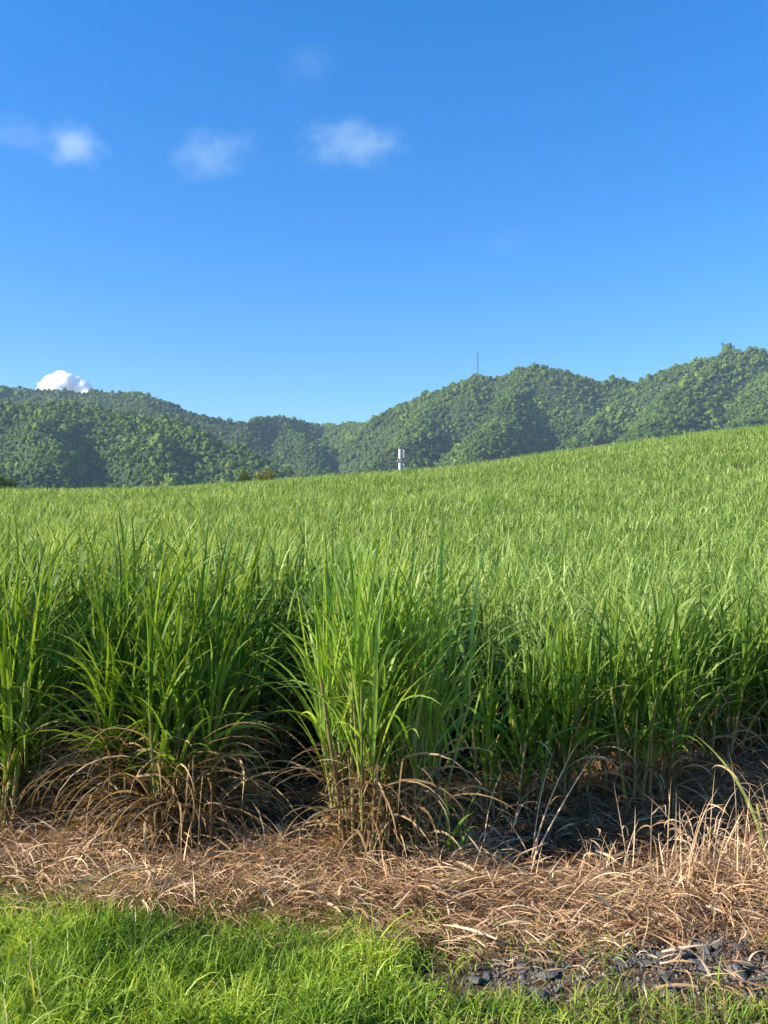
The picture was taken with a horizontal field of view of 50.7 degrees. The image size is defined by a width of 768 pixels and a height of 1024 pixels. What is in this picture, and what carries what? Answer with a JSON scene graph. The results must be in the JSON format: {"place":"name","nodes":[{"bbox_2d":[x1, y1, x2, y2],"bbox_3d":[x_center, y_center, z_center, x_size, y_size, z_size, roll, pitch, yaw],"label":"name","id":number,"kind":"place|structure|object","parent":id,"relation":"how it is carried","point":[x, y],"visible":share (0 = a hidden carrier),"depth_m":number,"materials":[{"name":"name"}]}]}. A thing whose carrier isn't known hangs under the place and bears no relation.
{"place":"outdoors","nodes":[
{"label":"outdoors","id":0,"kind":"place"},
{"bbox_2d":[37,370,92,393],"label":"cloud","id":1,"kind":"structure","parent":0,"point":[60,380],"depth_m":5159.39,"materials":[{"name":"white"}]},
{"bbox_2d":[0,446,767,1023],"bbox_3d":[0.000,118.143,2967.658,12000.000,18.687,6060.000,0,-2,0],"label":"ground","id":2,"kind":"structure","parent":0,"point":[550,996],"depth_m":5.51,"materials":[{"name":"soil"}]},
{"bbox_2d":[0,473,21,489],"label":"tree","id":3,"kind":"object","parent":2,"relation":"on","point":[8,484],"visible":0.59,"depth_m":190.03,"materials":[{"name":"green plant"}]},
{"bbox_2d":[0,489,139,845],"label":"cane clump","id":4,"kind":"object","parent":2,"relation":"on","point":[19,669],"visible":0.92,"depth_m":6.83,"materials":[{"name":"green plant"}]},
{"bbox_2d":[1,521,141,803],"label":"cane clump","id":5,"kind":"object","parent":2,"relation":"on","point":[83,717],"visible":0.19,"depth_m":8.28,"materials":[{"name":"green plant"}]},
{"bbox_2d":[2,494,333,887],"bbox_3d":[-1.847,1.317,6.938,2.616,2.987,2.454,-1,-3,32],"label":"cane clump","id":6,"kind":"object","parent":2,"relation":"on","point":[166,786],"visible":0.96,"depth_m":6.66,"materials":[{"name":"green plant"}]},
{"bbox_2d":[236,468,253,482],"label":"tree","id":7,"kind":"object","parent":2,"relation":"on","point":[244,475],"visible":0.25,"depth_m":204.62,"materials":[{"name":"green plant"}]},
{"bbox_2d":[251,466,275,480],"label":"tree","id":8,"kind":"object","parent":2,"relation":"on","point":[268,475],"visible":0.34,"depth_m":200.03,"materials":[{"name":"green plant"}]},
{"bbox_2d":[209,521,342,785],"bbox_3d":[-1.345,1.444,8.586,2.158,2.881,1.977,2,-3,-40],"label":"cane clump","id":9,"kind":"object","parent":2,"relation":"on","point":[254,703],"visible":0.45,"depth_m":8.61,"materials":[{"name":"green plant"}]},
{"bbox_2d":[234,473,508,895],"bbox_3d":[-0.044,1.223,6.417,2.132,3.095,1.993,0,-2,0],"label":"cane clump","id":10,"kind":"object","parent":2,"relation":"on","point":[324,668],"visible":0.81,"depth_m":6.26,"materials":[{"name":"green plant"}]},
{"bbox_2d":[0,424,767,803],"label":"sugar cane field","id":11,"kind":"structure","parent":2,"relation":"on","point":[538,548],"depth_m":25.89,"materials":[{"name":"green plant"}]},
{"bbox_2d":[0,740,767,1017],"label":"straw litter","id":12,"kind":"object","parent":2,"relation":"on","point":[532,895],"visible":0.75,"depth_m":5.77,"materials":[{"name":"brown plant"}]},
{"bbox_2d":[0,839,767,1023],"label":"verge grass","id":13,"kind":"structure","parent":2,"relation":"on","point":[60,994],"depth_m":4.55,"materials":[{"name":"green plant"}]},
{"bbox_2d":[397,449,403,470],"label":"antenna tower","id":14,"kind":"structure","parent":2,"relation":"on","point":[400,457],"depth_m":230.12,"materials":[{"name":"metal"}]},
{"bbox_2d":[291,494,538,880],"bbox_3d":[0.285,1.293,6.462,2.151,2.973,2.107,0,-2,0],"label":"cane clump","id":15,"kind":"object","parent":2,"relation":"on","point":[433,731],"visible":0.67,"depth_m":6.40,"materials":[{"name":"green plant"}]},
{"bbox_2d":[398,782,513,877],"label":"grass tuft","id":16,"kind":"object","parent":2,"relation":"on","point":[447,846],"visible":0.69,"depth_m":6.23,"materials":[{"name":"brown plant"}]},
{"bbox_2d":[466,975,481,983],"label":"stone","id":17,"kind":"object","parent":2,"relation":"on","point":[475,979],"visible":0.98,"depth_m":4.64,"materials":[{"name":"grey stone"}]},
{"bbox_2d":[448,778,500,854],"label":"dry weed","id":18,"kind":"object","parent":2,"relation":"on","point":[471,827],"visible":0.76,"depth_m":6.38,"materials":[{"name":"plant"}]},
{"bbox_2d":[482,971,489,981],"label":"stone","id":19,"kind":"object","parent":2,"relation":"on","point":[486,977],"visible":1,"depth_m":4.70,"materials":[{"name":"grey stone"}]},
{"bbox_2d":[438,615,591,841],"bbox_3d":[1.121,1.853,7.343,1.534,1.892,1.409,2,-3,-37],"label":"cane clump","id":20,"kind":"object","parent":2,"relation":"on","point":[488,762],"visible":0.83,"depth_m":7.24,"materials":[{"name":"green plant"}]},
{"bbox_2d":[516,963,527,969],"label":"stone","id":21,"kind":"object","parent":2,"relation":"on","point":[520,965],"visible":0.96,"depth_m":4.81,"materials":[{"name":"grey stone"}]},
{"bbox_2d":[519,966,532,973],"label":"stone","id":22,"kind":"object","parent":2,"relation":"on","point":[523,970],"visible":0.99,"depth_m":4.76,"materials":[{"name":"grey stone"}]},
{"bbox_2d":[521,952,536,962],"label":"stone","id":23,"kind":"object","parent":2,"relation":"on","point":[530,955],"visible":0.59,"depth_m":4.92,"materials":[{"name":"grey stone"}]},
{"bbox_2d":[532,988,545,1001],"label":"stone","id":24,"kind":"object","parent":2,"relation":"on","point":[543,995],"visible":0.56,"depth_m":4.50,"materials":[{"name":"grey stone"}]},
{"bbox_2d":[534,970,558,978],"bbox_3d":[0.959,2.690,4.723,0.158,0.040,0.103,4,-14,-27],"label":"stone","id":25,"kind":"object","parent":2,"relation":"on","point":[550,974],"visible":0.96,"depth_m":4.70,"materials":[{"name":"grey stone"}]},
{"bbox_2d":[483,737,615,864],"bbox_3d":[1.243,2.280,6.537,1.200,1.008,0.595,0,-2,0],"label":"dry weed","id":26,"kind":"object","parent":2,"relation":"on","point":[534,845],"visible":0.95,"depth_m":6.38,"materials":[{"name":"plant"}]},
{"bbox_2d":[467,578,664,813],"bbox_3d":[1.639,1.660,7.506,1.759,2.173,1.587,1,-3,-22],"label":"cane clump","id":27,"kind":"object","parent":2,"relation":"on","point":[566,716],"visible":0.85,"depth_m":7.41,"materials":[{"name":"green plant"}]},
{"bbox_2d":[541,852,591,904],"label":"dry weed","id":28,"kind":"object","parent":2,"relation":"on","point":[549,888],"visible":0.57,"depth_m":5.75,"materials":[{"name":"plant"}]},
{"bbox_2d":[577,962,586,971],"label":"stone","id":29,"kind":"object","parent":2,"relation":"on","point":[583,965],"visible":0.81,"depth_m":4.81,"materials":[{"name":"grey stone"}]},
{"bbox_2d":[583,981,595,992],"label":"stone","id":30,"kind":"object","parent":2,"relation":"on","point":[589,987],"visible":0.45,"depth_m":4.58,"materials":[{"name":"grey stone"}]},
{"bbox_2d":[434,927,767,1023],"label":"gravel","id":31,"kind":"structure","parent":2,"relation":"on","point":[746,993],"depth_m":4.76,"materials":[{"name":"grey gravel"}]},
{"bbox_2d":[578,831,630,879],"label":"dry weed","id":32,"kind":"object","parent":2,"relation":"on","point":[602,853],"visible":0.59,"depth_m":6.01,"materials":[{"name":"plant"}]},
{"bbox_2d":[565,783,651,885],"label":"dry weed","id":33,"kind":"object","parent":2,"relation":"on","point":[626,853],"visible":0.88,"depth_m":5.89,"materials":[{"name":"plant"}]},
{"bbox_2d":[613,952,622,961],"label":"stone","id":34,"kind":"object","parent":2,"relation":"on","point":[616,959],"visible":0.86,"depth_m":4.91,"materials":[{"name":"grey stone"}]},
{"bbox_2d":[613,939,634,951],"bbox_3d":[1.502,2.712,5.081,0.123,0.043,0.174,17,-15,-24],"label":"stone","id":35,"kind":"object","parent":2,"relation":"on","point":[628,949],"visible":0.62,"depth_m":5.03,"materials":[{"name":"grey stone"}]},
{"bbox_2d":[642,960,652,966],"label":"stone","id":36,"kind":"object","parent":2,"relation":"on","point":[645,963],"visible":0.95,"depth_m":4.84,"materials":[{"name":"grey stone"}]},
{"bbox_2d":[564,568,745,814],"bbox_3d":[2.410,1.592,7.552,1.866,2.193,1.736,0,-2,0],"label":"cane clump","id":37,"kind":"object","parent":2,"relation":"on","point":[647,711],"visible":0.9,"depth_m":7.42,"materials":[{"name":"green plant"}]},
{"bbox_2d":[615,861,704,929],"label":"dry weed","id":38,"kind":"object","parent":2,"relation":"on","point":[679,881],"visible":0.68,"depth_m":5.42,"materials":[{"name":"plant"}]},
{"bbox_2d":[656,951,667,957],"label":"stone","id":39,"kind":"object","parent":2,"relation":"on","point":[659,953],"visible":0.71,"depth_m":4.96,"materials":[{"name":"grey stone"}]},
{"bbox_2d":[661,976,669,982],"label":"stone","id":40,"kind":"object","parent":2,"relation":"on","point":[665,978],"visible":0.93,"depth_m":4.66,"materials":[{"name":"grey stone"}]},
{"bbox_2d":[658,968,675,976],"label":"stone","id":41,"kind":"object","parent":2,"relation":"on","point":[667,972],"visible":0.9,"depth_m":4.71,"materials":[{"name":"grey stone"}]},
{"bbox_2d":[660,983,677,997],"bbox_3d":[1.587,2.662,4.510,0.076,0.041,0.137,-2,-3,36],"label":"stone","id":42,"kind":"object","parent":2,"relation":"on","point":[673,988],"visible":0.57,"depth_m":4.50,"materials":[{"name":"grey stone"}]},
{"bbox_2d":[676,952,691,958],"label":"stone","id":43,"kind":"object","parent":2,"relation":"on","point":[685,954],"visible":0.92,"depth_m":4.92,"materials":[{"name":"grey stone"}]},
{"bbox_2d":[636,785,739,913],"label":"dry weed","id":44,"kind":"object","parent":2,"relation":"on","point":[678,855],"visible":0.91,"depth_m":5.80,"materials":[{"name":"plant"}]},
{"bbox_2d":[688,958,701,965],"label":"stone","id":45,"kind":"object","parent":2,"relation":"on","point":[696,962],"visible":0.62,"depth_m":4.80,"materials":[{"name":"grey stone"}]},
{"bbox_2d":[625,566,767,770],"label":"cane clump","id":46,"kind":"object","parent":2,"relation":"on","point":[726,713],"visible":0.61,"depth_m":8.08,"materials":[{"name":"green plant"}]},
{"bbox_2d":[693,942,710,954],"bbox_3d":[1.963,2.691,5.010,0.110,0.045,0.102,-1,-3,31],"label":"stone","id":47,"kind":"object","parent":2,"relation":"on","point":[707,951],"visible":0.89,"depth_m":4.98,"materials":[{"name":"grey stone"}]},
{"bbox_2d":[695,965,711,976],"bbox_3d":[1.867,2.676,4.731,0.099,0.040,0.079,-1,-3,23],"label":"stone","id":48,"kind":"object","parent":2,"relation":"on","point":[699,968],"visible":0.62,"depth_m":4.72,"materials":[{"name":"grey stone"}]},
{"bbox_2d":[643,774,767,900],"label":"dry weed","id":49,"kind":"object","parent":2,"relation":"on","point":[709,847],"visible":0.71,"depth_m":5.83,"materials":[{"name":"plant"}]},
{"bbox_2d":[701,955,711,959],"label":"stone","id":50,"kind":"object","parent":2,"relation":"on","point":[706,957],"visible":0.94,"depth_m":4.89,"materials":[{"name":"grey stone"}]},
{"bbox_2d":[707,937,725,947],"bbox_3d":[2.079,2.696,5.069,0.118,0.028,0.090,9,21,39],"label":"stone","id":51,"kind":"object","parent":2,"relation":"on","point":[717,944],"visible":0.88,"depth_m":5.05,"materials":[{"name":"grey stone"}]},
{"bbox_2d":[674,756,767,905],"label":"dry weed","id":52,"kind":"object","parent":2,"relation":"on","point":[750,844],"visible":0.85,"depth_m":5.69,"materials":[{"name":"plant"}]},
{"bbox_2d":[693,733,767,853],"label":"leaning cane","id":53,"kind":"object","parent":2,"relation":"on","point":[757,807],"visible":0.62,"depth_m":6.24,"materials":[{"name":"green plant"}]},
{"bbox_2d":[705,576,767,757],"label":"cane clump","id":54,"kind":"object","parent":2,"relation":"on","point":[762,647],"visible":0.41,"depth_m":8.36,"materials":[{"name":"green plant"}]},
{"bbox_2d":[726,963,746,981],"bbox_3d":[2.042,2.663,4.687,0.117,0.066,0.172,2,15,11],"label":"stone","id":55,"kind":"object","parent":2,"relation":"on","point":[732,967],"visible":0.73,"depth_m":4.69,"materials":[{"name":"grey stone"}]},
{"bbox_2d":[731,942,743,949],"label":"stone","id":56,"kind":"object","parent":2,"relation":"on","point":[737,945],"visible":0.88,"depth_m":5.00,"materials":[{"name":"grey stone"}]},
{"bbox_2d":[737,961,758,971],"bbox_3d":[2.139,2.679,4.788,0.132,0.040,0.124,2,-16,-15],"label":"stone","id":57,"kind":"object","parent":2,"relation":"on","point":[750,966],"visible":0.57,"depth_m":4.75,"materials":[{"name":"grey stone"}]},
{"bbox_2d":[756,976,765,980],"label":"stone","id":58,"kind":"object","parent":2,"relation":"on","point":[761,978],"visible":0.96,"depth_m":4.63,"materials":[{"name":"grey stone"}]},
{"bbox_2d":[0,353,767,489],"bbox_3d":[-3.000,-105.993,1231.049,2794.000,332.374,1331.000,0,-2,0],"label":"hills","id":59,"kind":"structure","parent":0,"point":[42,434],"depth_m":1254.25,"materials":[{"name":"green plant"}]},
{"bbox_2d":[0,343,767,489],"bbox_3d":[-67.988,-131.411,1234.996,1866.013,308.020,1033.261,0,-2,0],"label":"forest","id":60,"kind":"object","parent":59,"relation":"on","point":[153,471],"visible":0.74,"depth_m":1175.17,"materials":[{"name":"green plant"}]},
{"bbox_2d":[0,0,767,424],"label":"sky","id":61,"kind":"structure","parent":0,"point":[315,211],"materials":[{"name":"blue"}]}
]}

